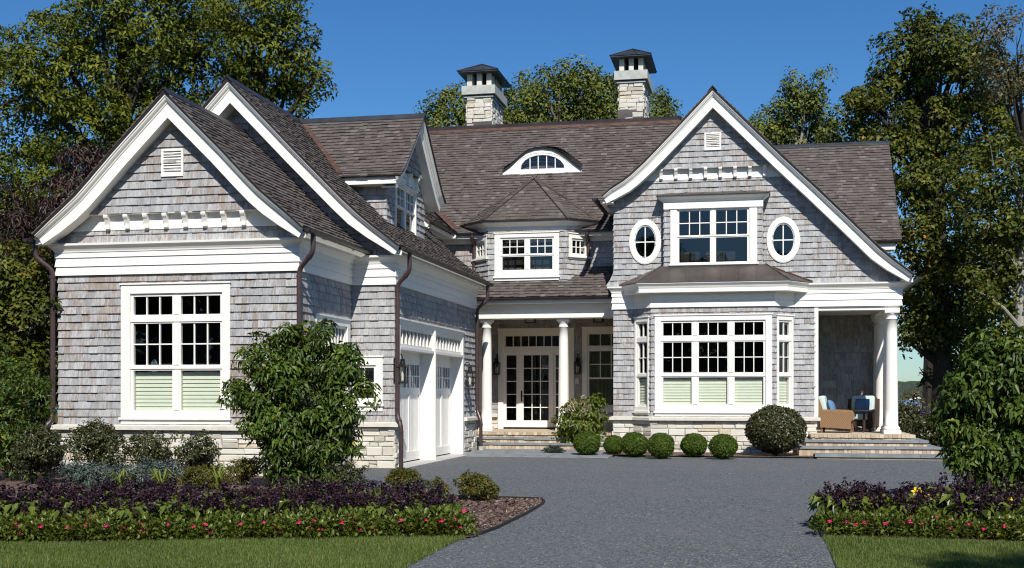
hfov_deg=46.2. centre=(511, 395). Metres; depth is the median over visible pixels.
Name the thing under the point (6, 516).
vinca plant
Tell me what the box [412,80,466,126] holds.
poplar tree
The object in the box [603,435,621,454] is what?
boxwood
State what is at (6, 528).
vinca plant
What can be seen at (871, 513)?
vinca plant
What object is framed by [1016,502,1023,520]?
purple basil
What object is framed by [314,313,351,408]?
window
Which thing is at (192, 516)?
vinca plant
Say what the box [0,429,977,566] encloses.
ground
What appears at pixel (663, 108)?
poplar tree
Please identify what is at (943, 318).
maple tree
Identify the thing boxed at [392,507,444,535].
vinca plant
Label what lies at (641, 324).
window
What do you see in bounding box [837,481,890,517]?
purple basil
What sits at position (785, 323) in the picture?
window
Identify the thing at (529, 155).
eyebrow window
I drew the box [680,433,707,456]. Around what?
boxwood
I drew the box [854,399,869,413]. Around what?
throw pillow
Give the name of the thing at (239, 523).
vinca plant
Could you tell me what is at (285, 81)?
oak tree
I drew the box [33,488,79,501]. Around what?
purple basil
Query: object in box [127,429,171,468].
euonymus shrub
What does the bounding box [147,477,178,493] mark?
purple basil
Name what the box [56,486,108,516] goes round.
purple basil
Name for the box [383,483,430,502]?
purple basil
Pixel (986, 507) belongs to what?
purple basil
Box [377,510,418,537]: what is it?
vinca plant
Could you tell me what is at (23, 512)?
vinca plant
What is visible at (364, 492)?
purple basil
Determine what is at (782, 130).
cottonwood tree
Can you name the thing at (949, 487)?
purple basil
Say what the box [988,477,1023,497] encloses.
purple basil
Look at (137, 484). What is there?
purple basil
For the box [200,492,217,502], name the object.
purple basil
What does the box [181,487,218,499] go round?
purple basil
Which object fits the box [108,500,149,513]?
purple basil
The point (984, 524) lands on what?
vinca plant
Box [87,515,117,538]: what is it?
vinca plant
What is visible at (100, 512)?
vinca plant
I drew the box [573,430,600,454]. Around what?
boxwood
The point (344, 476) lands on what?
spirea shrub
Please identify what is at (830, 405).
throw pillow
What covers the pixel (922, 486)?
purple basil
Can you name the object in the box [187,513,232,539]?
vinca plant
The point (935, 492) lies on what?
purple basil
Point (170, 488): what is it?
purple basil
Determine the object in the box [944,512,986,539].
vinca plant
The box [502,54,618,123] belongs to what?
poplar tree
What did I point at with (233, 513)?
vinca plant
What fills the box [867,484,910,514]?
purple basil
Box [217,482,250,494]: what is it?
purple basil
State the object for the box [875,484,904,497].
purple basil
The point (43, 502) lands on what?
purple basil
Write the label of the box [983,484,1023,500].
purple basil
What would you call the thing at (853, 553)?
grass
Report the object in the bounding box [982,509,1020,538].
vinca plant
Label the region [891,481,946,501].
purple basil
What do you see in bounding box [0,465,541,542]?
mulch bed
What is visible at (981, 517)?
vinca plant
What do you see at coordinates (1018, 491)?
purple basil
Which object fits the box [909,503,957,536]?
vinca plant
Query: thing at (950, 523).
vinca plant
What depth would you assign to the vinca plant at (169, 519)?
12.30 m
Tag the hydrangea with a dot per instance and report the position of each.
(574, 418)
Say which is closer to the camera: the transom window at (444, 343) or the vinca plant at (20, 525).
the vinca plant at (20, 525)
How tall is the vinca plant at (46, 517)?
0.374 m
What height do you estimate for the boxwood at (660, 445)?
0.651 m
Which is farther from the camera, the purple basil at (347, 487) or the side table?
the side table
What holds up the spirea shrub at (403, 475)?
on the mulch bed at (57, 479)
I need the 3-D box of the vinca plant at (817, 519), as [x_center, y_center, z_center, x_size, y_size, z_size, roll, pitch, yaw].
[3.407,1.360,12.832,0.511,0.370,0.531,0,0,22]
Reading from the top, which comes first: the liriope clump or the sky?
the sky
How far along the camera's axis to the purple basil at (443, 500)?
13.62 m
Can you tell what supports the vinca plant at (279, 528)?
on the mulch bed at (57, 479)
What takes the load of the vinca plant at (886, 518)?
on the mulch bed at (905, 536)
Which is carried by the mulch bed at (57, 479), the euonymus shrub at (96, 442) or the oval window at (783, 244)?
the euonymus shrub at (96, 442)
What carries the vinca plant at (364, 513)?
on the mulch bed at (57, 479)
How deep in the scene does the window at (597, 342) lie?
35.79 m
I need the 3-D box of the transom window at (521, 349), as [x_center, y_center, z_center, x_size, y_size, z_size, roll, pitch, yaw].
[0.730,-1.580,36.094,2.002,0.572,0.100,0,0,11]
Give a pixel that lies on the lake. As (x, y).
(898, 400)
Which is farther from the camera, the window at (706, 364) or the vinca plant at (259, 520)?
the window at (706, 364)
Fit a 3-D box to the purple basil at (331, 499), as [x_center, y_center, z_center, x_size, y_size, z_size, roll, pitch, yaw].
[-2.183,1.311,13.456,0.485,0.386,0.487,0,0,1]
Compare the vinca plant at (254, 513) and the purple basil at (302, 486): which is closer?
the vinca plant at (254, 513)
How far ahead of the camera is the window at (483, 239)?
34.31 m
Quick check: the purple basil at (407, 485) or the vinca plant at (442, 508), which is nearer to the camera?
the vinca plant at (442, 508)
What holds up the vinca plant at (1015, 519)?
on the mulch bed at (905, 536)
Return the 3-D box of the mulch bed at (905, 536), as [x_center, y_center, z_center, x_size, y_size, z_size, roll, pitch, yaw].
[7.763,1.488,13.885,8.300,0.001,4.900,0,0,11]
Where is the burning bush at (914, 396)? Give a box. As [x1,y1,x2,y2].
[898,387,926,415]
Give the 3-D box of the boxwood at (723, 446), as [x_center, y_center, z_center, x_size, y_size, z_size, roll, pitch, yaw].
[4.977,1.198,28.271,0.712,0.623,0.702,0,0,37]
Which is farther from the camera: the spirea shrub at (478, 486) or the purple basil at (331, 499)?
the spirea shrub at (478, 486)
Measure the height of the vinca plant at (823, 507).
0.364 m
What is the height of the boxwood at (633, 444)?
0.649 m
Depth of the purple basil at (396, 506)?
13.04 m
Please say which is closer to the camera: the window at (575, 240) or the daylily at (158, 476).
the daylily at (158, 476)
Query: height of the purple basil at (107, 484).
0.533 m
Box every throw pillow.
[827,400,835,409]
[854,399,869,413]
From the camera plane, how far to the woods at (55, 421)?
28.47 m
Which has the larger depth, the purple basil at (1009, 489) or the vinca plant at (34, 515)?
the purple basil at (1009, 489)
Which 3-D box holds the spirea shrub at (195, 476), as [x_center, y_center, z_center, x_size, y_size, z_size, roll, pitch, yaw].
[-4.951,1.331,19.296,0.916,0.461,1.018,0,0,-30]
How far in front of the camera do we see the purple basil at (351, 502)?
13.35 m
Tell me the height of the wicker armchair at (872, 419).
0.968 m
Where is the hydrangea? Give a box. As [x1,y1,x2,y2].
[550,392,608,442]
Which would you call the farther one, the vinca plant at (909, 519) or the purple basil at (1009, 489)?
the purple basil at (1009, 489)
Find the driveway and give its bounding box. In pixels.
[312,453,982,567]
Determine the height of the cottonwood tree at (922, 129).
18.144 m
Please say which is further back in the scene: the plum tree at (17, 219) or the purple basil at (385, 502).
the plum tree at (17, 219)
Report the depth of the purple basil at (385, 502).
13.17 m
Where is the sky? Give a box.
[0,0,1023,392]
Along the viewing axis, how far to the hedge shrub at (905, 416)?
34.28 m
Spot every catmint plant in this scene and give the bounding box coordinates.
[352,478,382,491]
[408,479,444,494]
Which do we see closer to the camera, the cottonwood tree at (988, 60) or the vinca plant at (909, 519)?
the vinca plant at (909, 519)
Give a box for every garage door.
[362,351,420,461]
[436,356,450,455]
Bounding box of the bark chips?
[323,489,541,528]
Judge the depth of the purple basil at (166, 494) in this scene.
13.38 m
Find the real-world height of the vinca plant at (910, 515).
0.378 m
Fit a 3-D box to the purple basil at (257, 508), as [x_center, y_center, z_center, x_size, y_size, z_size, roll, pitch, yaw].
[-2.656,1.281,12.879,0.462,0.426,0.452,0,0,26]
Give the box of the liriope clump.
[541,445,565,452]
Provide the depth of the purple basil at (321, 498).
13.30 m
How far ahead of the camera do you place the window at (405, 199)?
28.66 m
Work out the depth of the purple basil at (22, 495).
12.82 m
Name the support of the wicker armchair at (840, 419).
on the house
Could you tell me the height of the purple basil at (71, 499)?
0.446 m
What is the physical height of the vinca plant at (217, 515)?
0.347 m
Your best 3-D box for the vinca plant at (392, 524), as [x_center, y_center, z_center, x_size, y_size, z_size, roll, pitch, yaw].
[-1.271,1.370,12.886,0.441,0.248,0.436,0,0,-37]
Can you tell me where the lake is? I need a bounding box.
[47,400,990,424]
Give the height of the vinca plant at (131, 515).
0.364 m
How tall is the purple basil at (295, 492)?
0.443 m
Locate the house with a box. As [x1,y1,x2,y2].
[22,48,948,475]
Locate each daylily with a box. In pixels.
[103,469,143,488]
[147,468,187,485]
[201,463,234,488]
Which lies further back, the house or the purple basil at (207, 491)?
the house
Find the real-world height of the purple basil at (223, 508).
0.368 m
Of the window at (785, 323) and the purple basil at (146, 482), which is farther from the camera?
the window at (785, 323)
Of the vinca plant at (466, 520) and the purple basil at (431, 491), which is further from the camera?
the purple basil at (431, 491)
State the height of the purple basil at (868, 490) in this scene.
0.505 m
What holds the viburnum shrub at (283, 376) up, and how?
on the mulch bed at (57, 479)
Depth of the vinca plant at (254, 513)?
12.69 m
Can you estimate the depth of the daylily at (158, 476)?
17.32 m
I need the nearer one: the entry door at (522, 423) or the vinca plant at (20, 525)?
the vinca plant at (20, 525)
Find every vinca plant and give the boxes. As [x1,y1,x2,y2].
[0,512,18,539]
[0,512,45,541]
[0,513,34,539]
[0,516,23,540]
[11,509,38,536]
[17,509,63,537]
[17,511,62,541]
[41,512,82,538]
[41,520,81,542]
[59,507,99,537]
[60,513,107,541]
[83,510,128,541]
[87,508,126,533]
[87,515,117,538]
[109,518,142,540]
[120,509,162,538]
[127,512,167,540]
[143,514,190,539]
[161,507,193,534]
[169,517,207,539]
[184,506,221,533]
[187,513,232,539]
[191,507,234,537]
[211,512,258,538]
[213,508,240,532]
[234,510,280,538]
[243,512,281,537]
[255,503,296,532]
[262,516,295,538]
[270,512,300,534]
[274,506,319,539]
[293,513,317,534]
[294,507,340,538]
[316,507,359,538]
[331,505,371,534]
[338,511,379,537]
[355,510,383,533]
[360,513,392,536]
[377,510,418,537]
[377,513,403,529]
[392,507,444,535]
[394,503,431,536]
[416,504,461,535]
[417,505,457,537]
[425,512,466,535]
[434,501,474,532]
[438,507,480,536]
[807,507,852,537]
[814,504,832,528]
[829,510,866,536]
[830,508,866,533]
[847,512,885,536]
[851,505,870,525]
[858,510,890,534]
[864,508,909,537]
[882,501,909,528]
[885,508,931,538]
[896,504,929,535]
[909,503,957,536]
[910,512,948,538]
[928,515,970,539]
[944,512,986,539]
[966,518,1003,541]
[967,511,1002,538]
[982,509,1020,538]
[982,510,1023,542]
[1009,517,1023,541]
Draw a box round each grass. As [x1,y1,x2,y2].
[0,534,465,567]
[822,534,1023,567]
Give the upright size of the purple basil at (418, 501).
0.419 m
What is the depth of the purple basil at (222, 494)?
13.14 m
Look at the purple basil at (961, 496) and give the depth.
12.97 m
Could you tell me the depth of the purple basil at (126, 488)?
13.65 m
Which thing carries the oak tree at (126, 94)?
on the ground at (650, 455)
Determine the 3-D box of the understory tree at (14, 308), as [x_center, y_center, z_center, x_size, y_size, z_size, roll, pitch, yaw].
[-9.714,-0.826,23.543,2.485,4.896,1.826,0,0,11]
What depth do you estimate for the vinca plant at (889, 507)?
13.09 m
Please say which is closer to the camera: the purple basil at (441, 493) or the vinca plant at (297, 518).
the vinca plant at (297, 518)
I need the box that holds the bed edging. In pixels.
[318,487,544,534]
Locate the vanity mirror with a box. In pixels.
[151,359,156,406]
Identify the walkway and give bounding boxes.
[462,449,615,457]
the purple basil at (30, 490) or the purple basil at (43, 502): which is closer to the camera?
the purple basil at (43, 502)
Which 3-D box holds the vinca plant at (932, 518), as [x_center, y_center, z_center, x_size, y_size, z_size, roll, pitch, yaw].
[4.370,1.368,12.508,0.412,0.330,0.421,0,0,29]
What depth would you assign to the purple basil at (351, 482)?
14.79 m
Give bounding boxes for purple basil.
[0,485,34,516]
[0,488,54,520]
[0,489,19,518]
[17,484,58,499]
[24,490,61,512]
[25,475,74,499]
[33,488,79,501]
[39,480,85,491]
[40,493,76,519]
[42,484,90,498]
[46,498,85,529]
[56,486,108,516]
[75,479,117,492]
[76,496,114,515]
[89,486,130,506]
[96,477,138,497]
[103,499,138,527]
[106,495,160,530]
[108,488,157,506]
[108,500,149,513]
[121,479,153,489]
[121,484,150,498]
[124,488,169,516]
[135,476,176,495]
[136,486,175,502]
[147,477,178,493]
[150,491,203,522]
[156,491,192,517]
[158,484,206,503]
[167,491,220,526]
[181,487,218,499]
[183,479,236,504]
[184,490,229,517]
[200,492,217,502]
[213,499,240,527]
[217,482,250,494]
[225,488,252,507]
[225,495,264,509]
[227,492,277,519]
[233,486,256,499]
[241,483,283,502]
[242,495,283,535]
[249,481,274,493]
[260,485,286,498]
[270,473,321,490]
[272,487,299,501]
[274,479,318,495]
[275,484,320,516]
[294,491,350,527]
[297,481,341,500]
[298,492,346,507]
[304,480,341,497]
[311,489,353,502]
[316,495,338,514]
[321,480,367,497]
[322,491,362,508]
[326,483,364,498]
[348,478,387,493]
[353,495,390,522]
[359,480,401,498]
[362,488,404,503]
[362,494,406,526]
[374,494,402,501]
[377,489,418,510]
[383,478,422,492]
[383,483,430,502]
[401,485,442,497]
[402,492,436,508]
[404,499,433,530]
[411,482,448,500]
[421,494,460,515]
[422,496,455,504]
[438,495,458,507]
[806,481,865,522]
[808,483,860,523]
[822,487,871,524]
[833,476,867,494]
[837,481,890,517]
[859,480,884,495]
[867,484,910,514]
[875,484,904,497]
[887,482,936,519]
[889,495,933,528]
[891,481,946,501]
[908,482,939,493]
[925,472,978,494]
[929,488,955,514]
[930,488,961,510]
[934,477,996,514]
[945,484,1010,532]
[954,485,979,503]
[972,486,1001,495]
[974,492,1013,511]
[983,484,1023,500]
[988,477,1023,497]
[1002,481,1023,511]
[1002,486,1023,502]
[1007,484,1023,514]
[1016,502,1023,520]
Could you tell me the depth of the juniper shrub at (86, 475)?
17.65 m
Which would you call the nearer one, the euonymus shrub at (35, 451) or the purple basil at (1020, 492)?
the purple basil at (1020, 492)
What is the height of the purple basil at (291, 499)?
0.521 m
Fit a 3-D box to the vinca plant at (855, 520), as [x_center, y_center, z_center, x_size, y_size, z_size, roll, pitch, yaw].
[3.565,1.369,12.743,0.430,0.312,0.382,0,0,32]
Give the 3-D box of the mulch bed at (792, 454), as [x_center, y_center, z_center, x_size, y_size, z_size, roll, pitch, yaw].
[4.741,1.470,30.695,5.900,0.001,3.150,0,0,11]
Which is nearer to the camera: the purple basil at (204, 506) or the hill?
the purple basil at (204, 506)
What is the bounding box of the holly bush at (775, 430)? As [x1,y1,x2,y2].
[744,404,807,455]
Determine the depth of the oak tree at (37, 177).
33.71 m
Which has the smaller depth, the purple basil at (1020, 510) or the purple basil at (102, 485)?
the purple basil at (1020, 510)
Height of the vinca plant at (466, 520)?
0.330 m
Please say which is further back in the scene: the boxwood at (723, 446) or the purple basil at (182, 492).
the boxwood at (723, 446)
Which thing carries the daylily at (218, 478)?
on the mulch bed at (57, 479)
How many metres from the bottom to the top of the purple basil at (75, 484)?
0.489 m
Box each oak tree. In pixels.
[0,0,250,198]
[0,150,76,256]
[181,0,337,118]
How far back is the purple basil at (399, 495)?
13.60 m
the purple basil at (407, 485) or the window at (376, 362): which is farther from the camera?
the window at (376, 362)
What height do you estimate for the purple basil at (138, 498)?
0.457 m
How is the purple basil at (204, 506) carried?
on the mulch bed at (57, 479)
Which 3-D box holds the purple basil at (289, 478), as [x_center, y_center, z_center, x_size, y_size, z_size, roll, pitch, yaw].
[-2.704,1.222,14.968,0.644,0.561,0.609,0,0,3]
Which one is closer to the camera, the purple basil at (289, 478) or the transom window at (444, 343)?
the purple basil at (289, 478)
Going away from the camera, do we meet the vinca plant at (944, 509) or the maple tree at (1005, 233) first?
the vinca plant at (944, 509)
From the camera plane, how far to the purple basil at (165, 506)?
13.03 m
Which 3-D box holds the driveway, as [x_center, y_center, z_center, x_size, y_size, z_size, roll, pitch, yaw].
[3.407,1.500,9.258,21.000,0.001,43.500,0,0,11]
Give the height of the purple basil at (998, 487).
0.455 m
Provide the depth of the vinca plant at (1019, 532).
12.23 m
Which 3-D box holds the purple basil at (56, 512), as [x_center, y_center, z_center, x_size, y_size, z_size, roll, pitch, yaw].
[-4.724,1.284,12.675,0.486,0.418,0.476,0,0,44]
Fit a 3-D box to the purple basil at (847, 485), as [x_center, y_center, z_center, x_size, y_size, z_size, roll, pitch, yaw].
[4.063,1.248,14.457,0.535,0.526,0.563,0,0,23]
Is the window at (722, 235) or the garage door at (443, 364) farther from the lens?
the window at (722, 235)
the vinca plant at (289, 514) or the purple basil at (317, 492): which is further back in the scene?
the purple basil at (317, 492)
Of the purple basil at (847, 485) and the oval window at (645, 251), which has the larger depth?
the oval window at (645, 251)
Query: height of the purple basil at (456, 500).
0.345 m
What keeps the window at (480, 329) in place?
in the house
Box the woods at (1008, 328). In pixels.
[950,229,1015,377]
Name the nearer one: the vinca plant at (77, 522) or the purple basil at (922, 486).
the vinca plant at (77, 522)
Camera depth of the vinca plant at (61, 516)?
12.52 m
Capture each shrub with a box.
[0,340,58,480]
[8,425,67,483]
[56,460,129,489]
[65,417,134,469]
[112,456,184,487]
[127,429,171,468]
[167,429,221,467]
[172,464,234,489]
[216,318,381,487]
[226,456,262,485]
[321,459,370,491]
[383,467,420,488]
[428,476,452,496]
[452,469,500,499]
[898,399,937,444]
[902,415,955,450]
[925,324,1023,493]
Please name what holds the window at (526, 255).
in the house
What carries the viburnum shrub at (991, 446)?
on the mulch bed at (905, 536)
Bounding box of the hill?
[898,381,922,399]
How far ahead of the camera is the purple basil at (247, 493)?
13.80 m
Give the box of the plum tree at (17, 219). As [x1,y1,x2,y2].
[0,141,108,430]
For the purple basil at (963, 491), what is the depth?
13.62 m
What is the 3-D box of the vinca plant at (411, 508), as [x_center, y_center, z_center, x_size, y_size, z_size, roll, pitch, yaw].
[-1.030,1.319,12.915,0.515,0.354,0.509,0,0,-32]
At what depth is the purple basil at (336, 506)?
12.83 m
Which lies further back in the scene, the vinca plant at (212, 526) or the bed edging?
the bed edging
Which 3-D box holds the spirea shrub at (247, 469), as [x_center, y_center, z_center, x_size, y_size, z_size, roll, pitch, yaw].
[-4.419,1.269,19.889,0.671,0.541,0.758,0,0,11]
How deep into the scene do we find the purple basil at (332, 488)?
14.12 m
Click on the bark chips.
(469, 504)
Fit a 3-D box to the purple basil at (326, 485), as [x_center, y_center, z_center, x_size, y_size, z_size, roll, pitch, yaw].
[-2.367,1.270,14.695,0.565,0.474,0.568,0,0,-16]
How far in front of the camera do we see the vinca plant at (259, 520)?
12.40 m
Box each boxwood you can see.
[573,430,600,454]
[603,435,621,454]
[620,432,647,456]
[646,432,674,458]
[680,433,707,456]
[708,433,737,458]
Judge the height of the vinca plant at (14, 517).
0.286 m
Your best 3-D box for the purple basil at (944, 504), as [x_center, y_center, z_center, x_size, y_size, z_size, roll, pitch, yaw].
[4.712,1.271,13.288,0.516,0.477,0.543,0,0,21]
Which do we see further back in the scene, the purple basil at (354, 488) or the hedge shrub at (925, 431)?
the hedge shrub at (925, 431)
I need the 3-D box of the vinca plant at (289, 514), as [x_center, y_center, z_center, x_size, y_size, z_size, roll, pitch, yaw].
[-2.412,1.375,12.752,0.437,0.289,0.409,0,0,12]
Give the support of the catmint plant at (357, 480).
on the mulch bed at (57, 479)
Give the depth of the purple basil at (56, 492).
13.09 m
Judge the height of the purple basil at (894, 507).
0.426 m
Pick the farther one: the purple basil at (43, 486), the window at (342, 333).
the window at (342, 333)
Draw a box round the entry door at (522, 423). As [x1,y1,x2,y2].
[519,352,552,426]
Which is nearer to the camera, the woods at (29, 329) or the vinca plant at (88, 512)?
the vinca plant at (88, 512)
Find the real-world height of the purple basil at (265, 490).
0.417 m
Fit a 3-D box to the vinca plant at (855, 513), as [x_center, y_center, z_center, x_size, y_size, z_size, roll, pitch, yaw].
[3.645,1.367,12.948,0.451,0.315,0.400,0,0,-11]
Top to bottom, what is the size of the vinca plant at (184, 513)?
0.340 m
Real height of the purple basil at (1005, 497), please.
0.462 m
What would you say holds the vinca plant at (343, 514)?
on the mulch bed at (57, 479)
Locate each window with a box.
[118,281,231,423]
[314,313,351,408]
[352,356,383,410]
[394,182,417,235]
[401,325,433,353]
[436,332,462,357]
[471,234,487,262]
[475,328,481,411]
[493,231,559,280]
[502,146,582,174]
[503,333,568,352]
[568,232,591,259]
[581,326,612,411]
[629,219,660,263]
[632,316,649,414]
[653,313,772,415]
[669,205,757,266]
[767,217,799,262]
[772,314,794,408]
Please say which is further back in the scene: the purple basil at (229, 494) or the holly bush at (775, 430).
the holly bush at (775, 430)
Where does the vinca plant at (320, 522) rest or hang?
on the mulch bed at (57, 479)
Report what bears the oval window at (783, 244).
in the house
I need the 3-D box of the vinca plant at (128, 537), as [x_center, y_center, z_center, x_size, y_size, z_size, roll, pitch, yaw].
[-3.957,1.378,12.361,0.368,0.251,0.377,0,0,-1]
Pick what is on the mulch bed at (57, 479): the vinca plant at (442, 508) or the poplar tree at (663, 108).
the vinca plant at (442, 508)
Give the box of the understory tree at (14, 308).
[0,238,62,469]
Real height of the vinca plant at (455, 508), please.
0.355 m
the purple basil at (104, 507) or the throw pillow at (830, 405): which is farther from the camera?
the throw pillow at (830, 405)
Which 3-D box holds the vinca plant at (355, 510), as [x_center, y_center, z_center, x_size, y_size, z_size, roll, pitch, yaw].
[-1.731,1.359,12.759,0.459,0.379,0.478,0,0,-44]
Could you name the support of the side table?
on the house
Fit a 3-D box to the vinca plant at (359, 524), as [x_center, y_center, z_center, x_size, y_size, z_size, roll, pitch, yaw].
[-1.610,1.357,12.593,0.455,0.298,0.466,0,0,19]
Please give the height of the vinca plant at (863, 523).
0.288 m
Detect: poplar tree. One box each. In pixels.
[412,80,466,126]
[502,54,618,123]
[648,84,683,116]
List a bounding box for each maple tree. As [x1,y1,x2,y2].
[889,154,1012,414]
[939,127,1023,337]
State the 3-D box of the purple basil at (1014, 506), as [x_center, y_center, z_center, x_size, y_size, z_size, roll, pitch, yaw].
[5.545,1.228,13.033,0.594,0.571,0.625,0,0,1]
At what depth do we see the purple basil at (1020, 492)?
13.31 m
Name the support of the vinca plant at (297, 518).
on the mulch bed at (57, 479)
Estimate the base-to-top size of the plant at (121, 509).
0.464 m
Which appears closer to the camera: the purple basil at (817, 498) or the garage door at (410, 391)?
the purple basil at (817, 498)
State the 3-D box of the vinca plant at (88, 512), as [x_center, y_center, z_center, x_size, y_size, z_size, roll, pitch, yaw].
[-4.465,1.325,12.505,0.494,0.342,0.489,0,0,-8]
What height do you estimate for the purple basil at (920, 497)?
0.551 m
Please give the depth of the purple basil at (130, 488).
13.92 m
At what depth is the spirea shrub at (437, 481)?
17.46 m
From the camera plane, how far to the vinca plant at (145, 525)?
12.27 m
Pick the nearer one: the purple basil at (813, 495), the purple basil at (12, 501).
the purple basil at (12, 501)
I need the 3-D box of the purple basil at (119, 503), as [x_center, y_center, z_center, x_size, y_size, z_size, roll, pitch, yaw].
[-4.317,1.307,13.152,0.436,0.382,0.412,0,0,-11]
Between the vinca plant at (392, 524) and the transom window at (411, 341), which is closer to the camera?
the vinca plant at (392, 524)
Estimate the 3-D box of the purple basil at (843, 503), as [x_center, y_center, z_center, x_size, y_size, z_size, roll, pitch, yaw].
[3.708,1.251,13.293,0.540,0.486,0.550,0,0,8]
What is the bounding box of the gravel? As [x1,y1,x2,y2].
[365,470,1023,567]
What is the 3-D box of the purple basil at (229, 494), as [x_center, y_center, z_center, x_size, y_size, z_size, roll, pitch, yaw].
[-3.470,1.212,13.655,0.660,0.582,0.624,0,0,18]
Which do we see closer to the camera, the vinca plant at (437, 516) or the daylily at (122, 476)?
the vinca plant at (437, 516)
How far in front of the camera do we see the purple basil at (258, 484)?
15.23 m
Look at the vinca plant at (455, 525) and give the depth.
12.66 m
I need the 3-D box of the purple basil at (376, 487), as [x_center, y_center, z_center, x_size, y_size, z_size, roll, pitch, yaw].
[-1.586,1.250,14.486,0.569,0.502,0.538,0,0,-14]
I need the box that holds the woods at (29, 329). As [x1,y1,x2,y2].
[0,187,77,401]
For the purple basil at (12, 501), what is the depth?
12.69 m
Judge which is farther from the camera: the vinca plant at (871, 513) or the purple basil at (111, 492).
the purple basil at (111, 492)
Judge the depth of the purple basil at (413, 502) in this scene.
13.31 m
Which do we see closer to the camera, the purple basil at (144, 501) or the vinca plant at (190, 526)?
the vinca plant at (190, 526)
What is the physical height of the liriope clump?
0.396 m
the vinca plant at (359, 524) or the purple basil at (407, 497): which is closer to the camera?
the vinca plant at (359, 524)
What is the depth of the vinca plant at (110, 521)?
12.25 m
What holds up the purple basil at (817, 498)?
on the mulch bed at (905, 536)
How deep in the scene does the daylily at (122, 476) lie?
17.44 m
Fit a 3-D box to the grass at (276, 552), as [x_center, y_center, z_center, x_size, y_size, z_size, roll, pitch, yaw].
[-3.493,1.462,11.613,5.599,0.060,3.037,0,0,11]
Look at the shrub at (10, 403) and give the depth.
20.89 m
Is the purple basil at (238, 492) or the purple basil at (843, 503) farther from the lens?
the purple basil at (238, 492)
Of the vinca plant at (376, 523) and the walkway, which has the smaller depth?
the vinca plant at (376, 523)
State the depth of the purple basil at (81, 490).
14.12 m
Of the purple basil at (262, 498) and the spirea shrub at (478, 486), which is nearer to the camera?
the purple basil at (262, 498)
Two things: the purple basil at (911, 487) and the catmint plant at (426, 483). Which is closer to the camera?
the purple basil at (911, 487)
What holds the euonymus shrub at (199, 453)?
on the mulch bed at (57, 479)
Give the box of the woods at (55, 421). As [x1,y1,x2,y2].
[0,335,58,444]
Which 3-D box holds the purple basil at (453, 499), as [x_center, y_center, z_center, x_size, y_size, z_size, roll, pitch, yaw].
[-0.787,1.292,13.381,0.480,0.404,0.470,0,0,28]
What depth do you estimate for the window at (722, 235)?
32.12 m
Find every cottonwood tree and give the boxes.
[748,63,850,144]
[814,1,1023,416]
[968,3,1023,196]
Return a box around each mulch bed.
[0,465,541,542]
[596,451,813,456]
[823,518,1023,543]
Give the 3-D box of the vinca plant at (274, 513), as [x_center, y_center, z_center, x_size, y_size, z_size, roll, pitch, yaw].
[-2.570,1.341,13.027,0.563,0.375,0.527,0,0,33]
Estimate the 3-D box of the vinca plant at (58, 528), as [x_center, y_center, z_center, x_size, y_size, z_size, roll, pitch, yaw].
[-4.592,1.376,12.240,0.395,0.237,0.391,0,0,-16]
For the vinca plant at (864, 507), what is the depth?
13.17 m
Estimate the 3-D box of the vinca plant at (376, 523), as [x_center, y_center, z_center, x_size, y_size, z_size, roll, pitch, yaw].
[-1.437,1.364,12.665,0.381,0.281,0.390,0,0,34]
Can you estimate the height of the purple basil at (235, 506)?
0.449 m
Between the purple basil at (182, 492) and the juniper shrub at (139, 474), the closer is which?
the purple basil at (182, 492)
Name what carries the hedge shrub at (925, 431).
on the ground at (650, 455)
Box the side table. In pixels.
[853,410,874,431]
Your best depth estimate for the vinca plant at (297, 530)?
12.67 m
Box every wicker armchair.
[818,396,856,432]
[843,396,879,430]

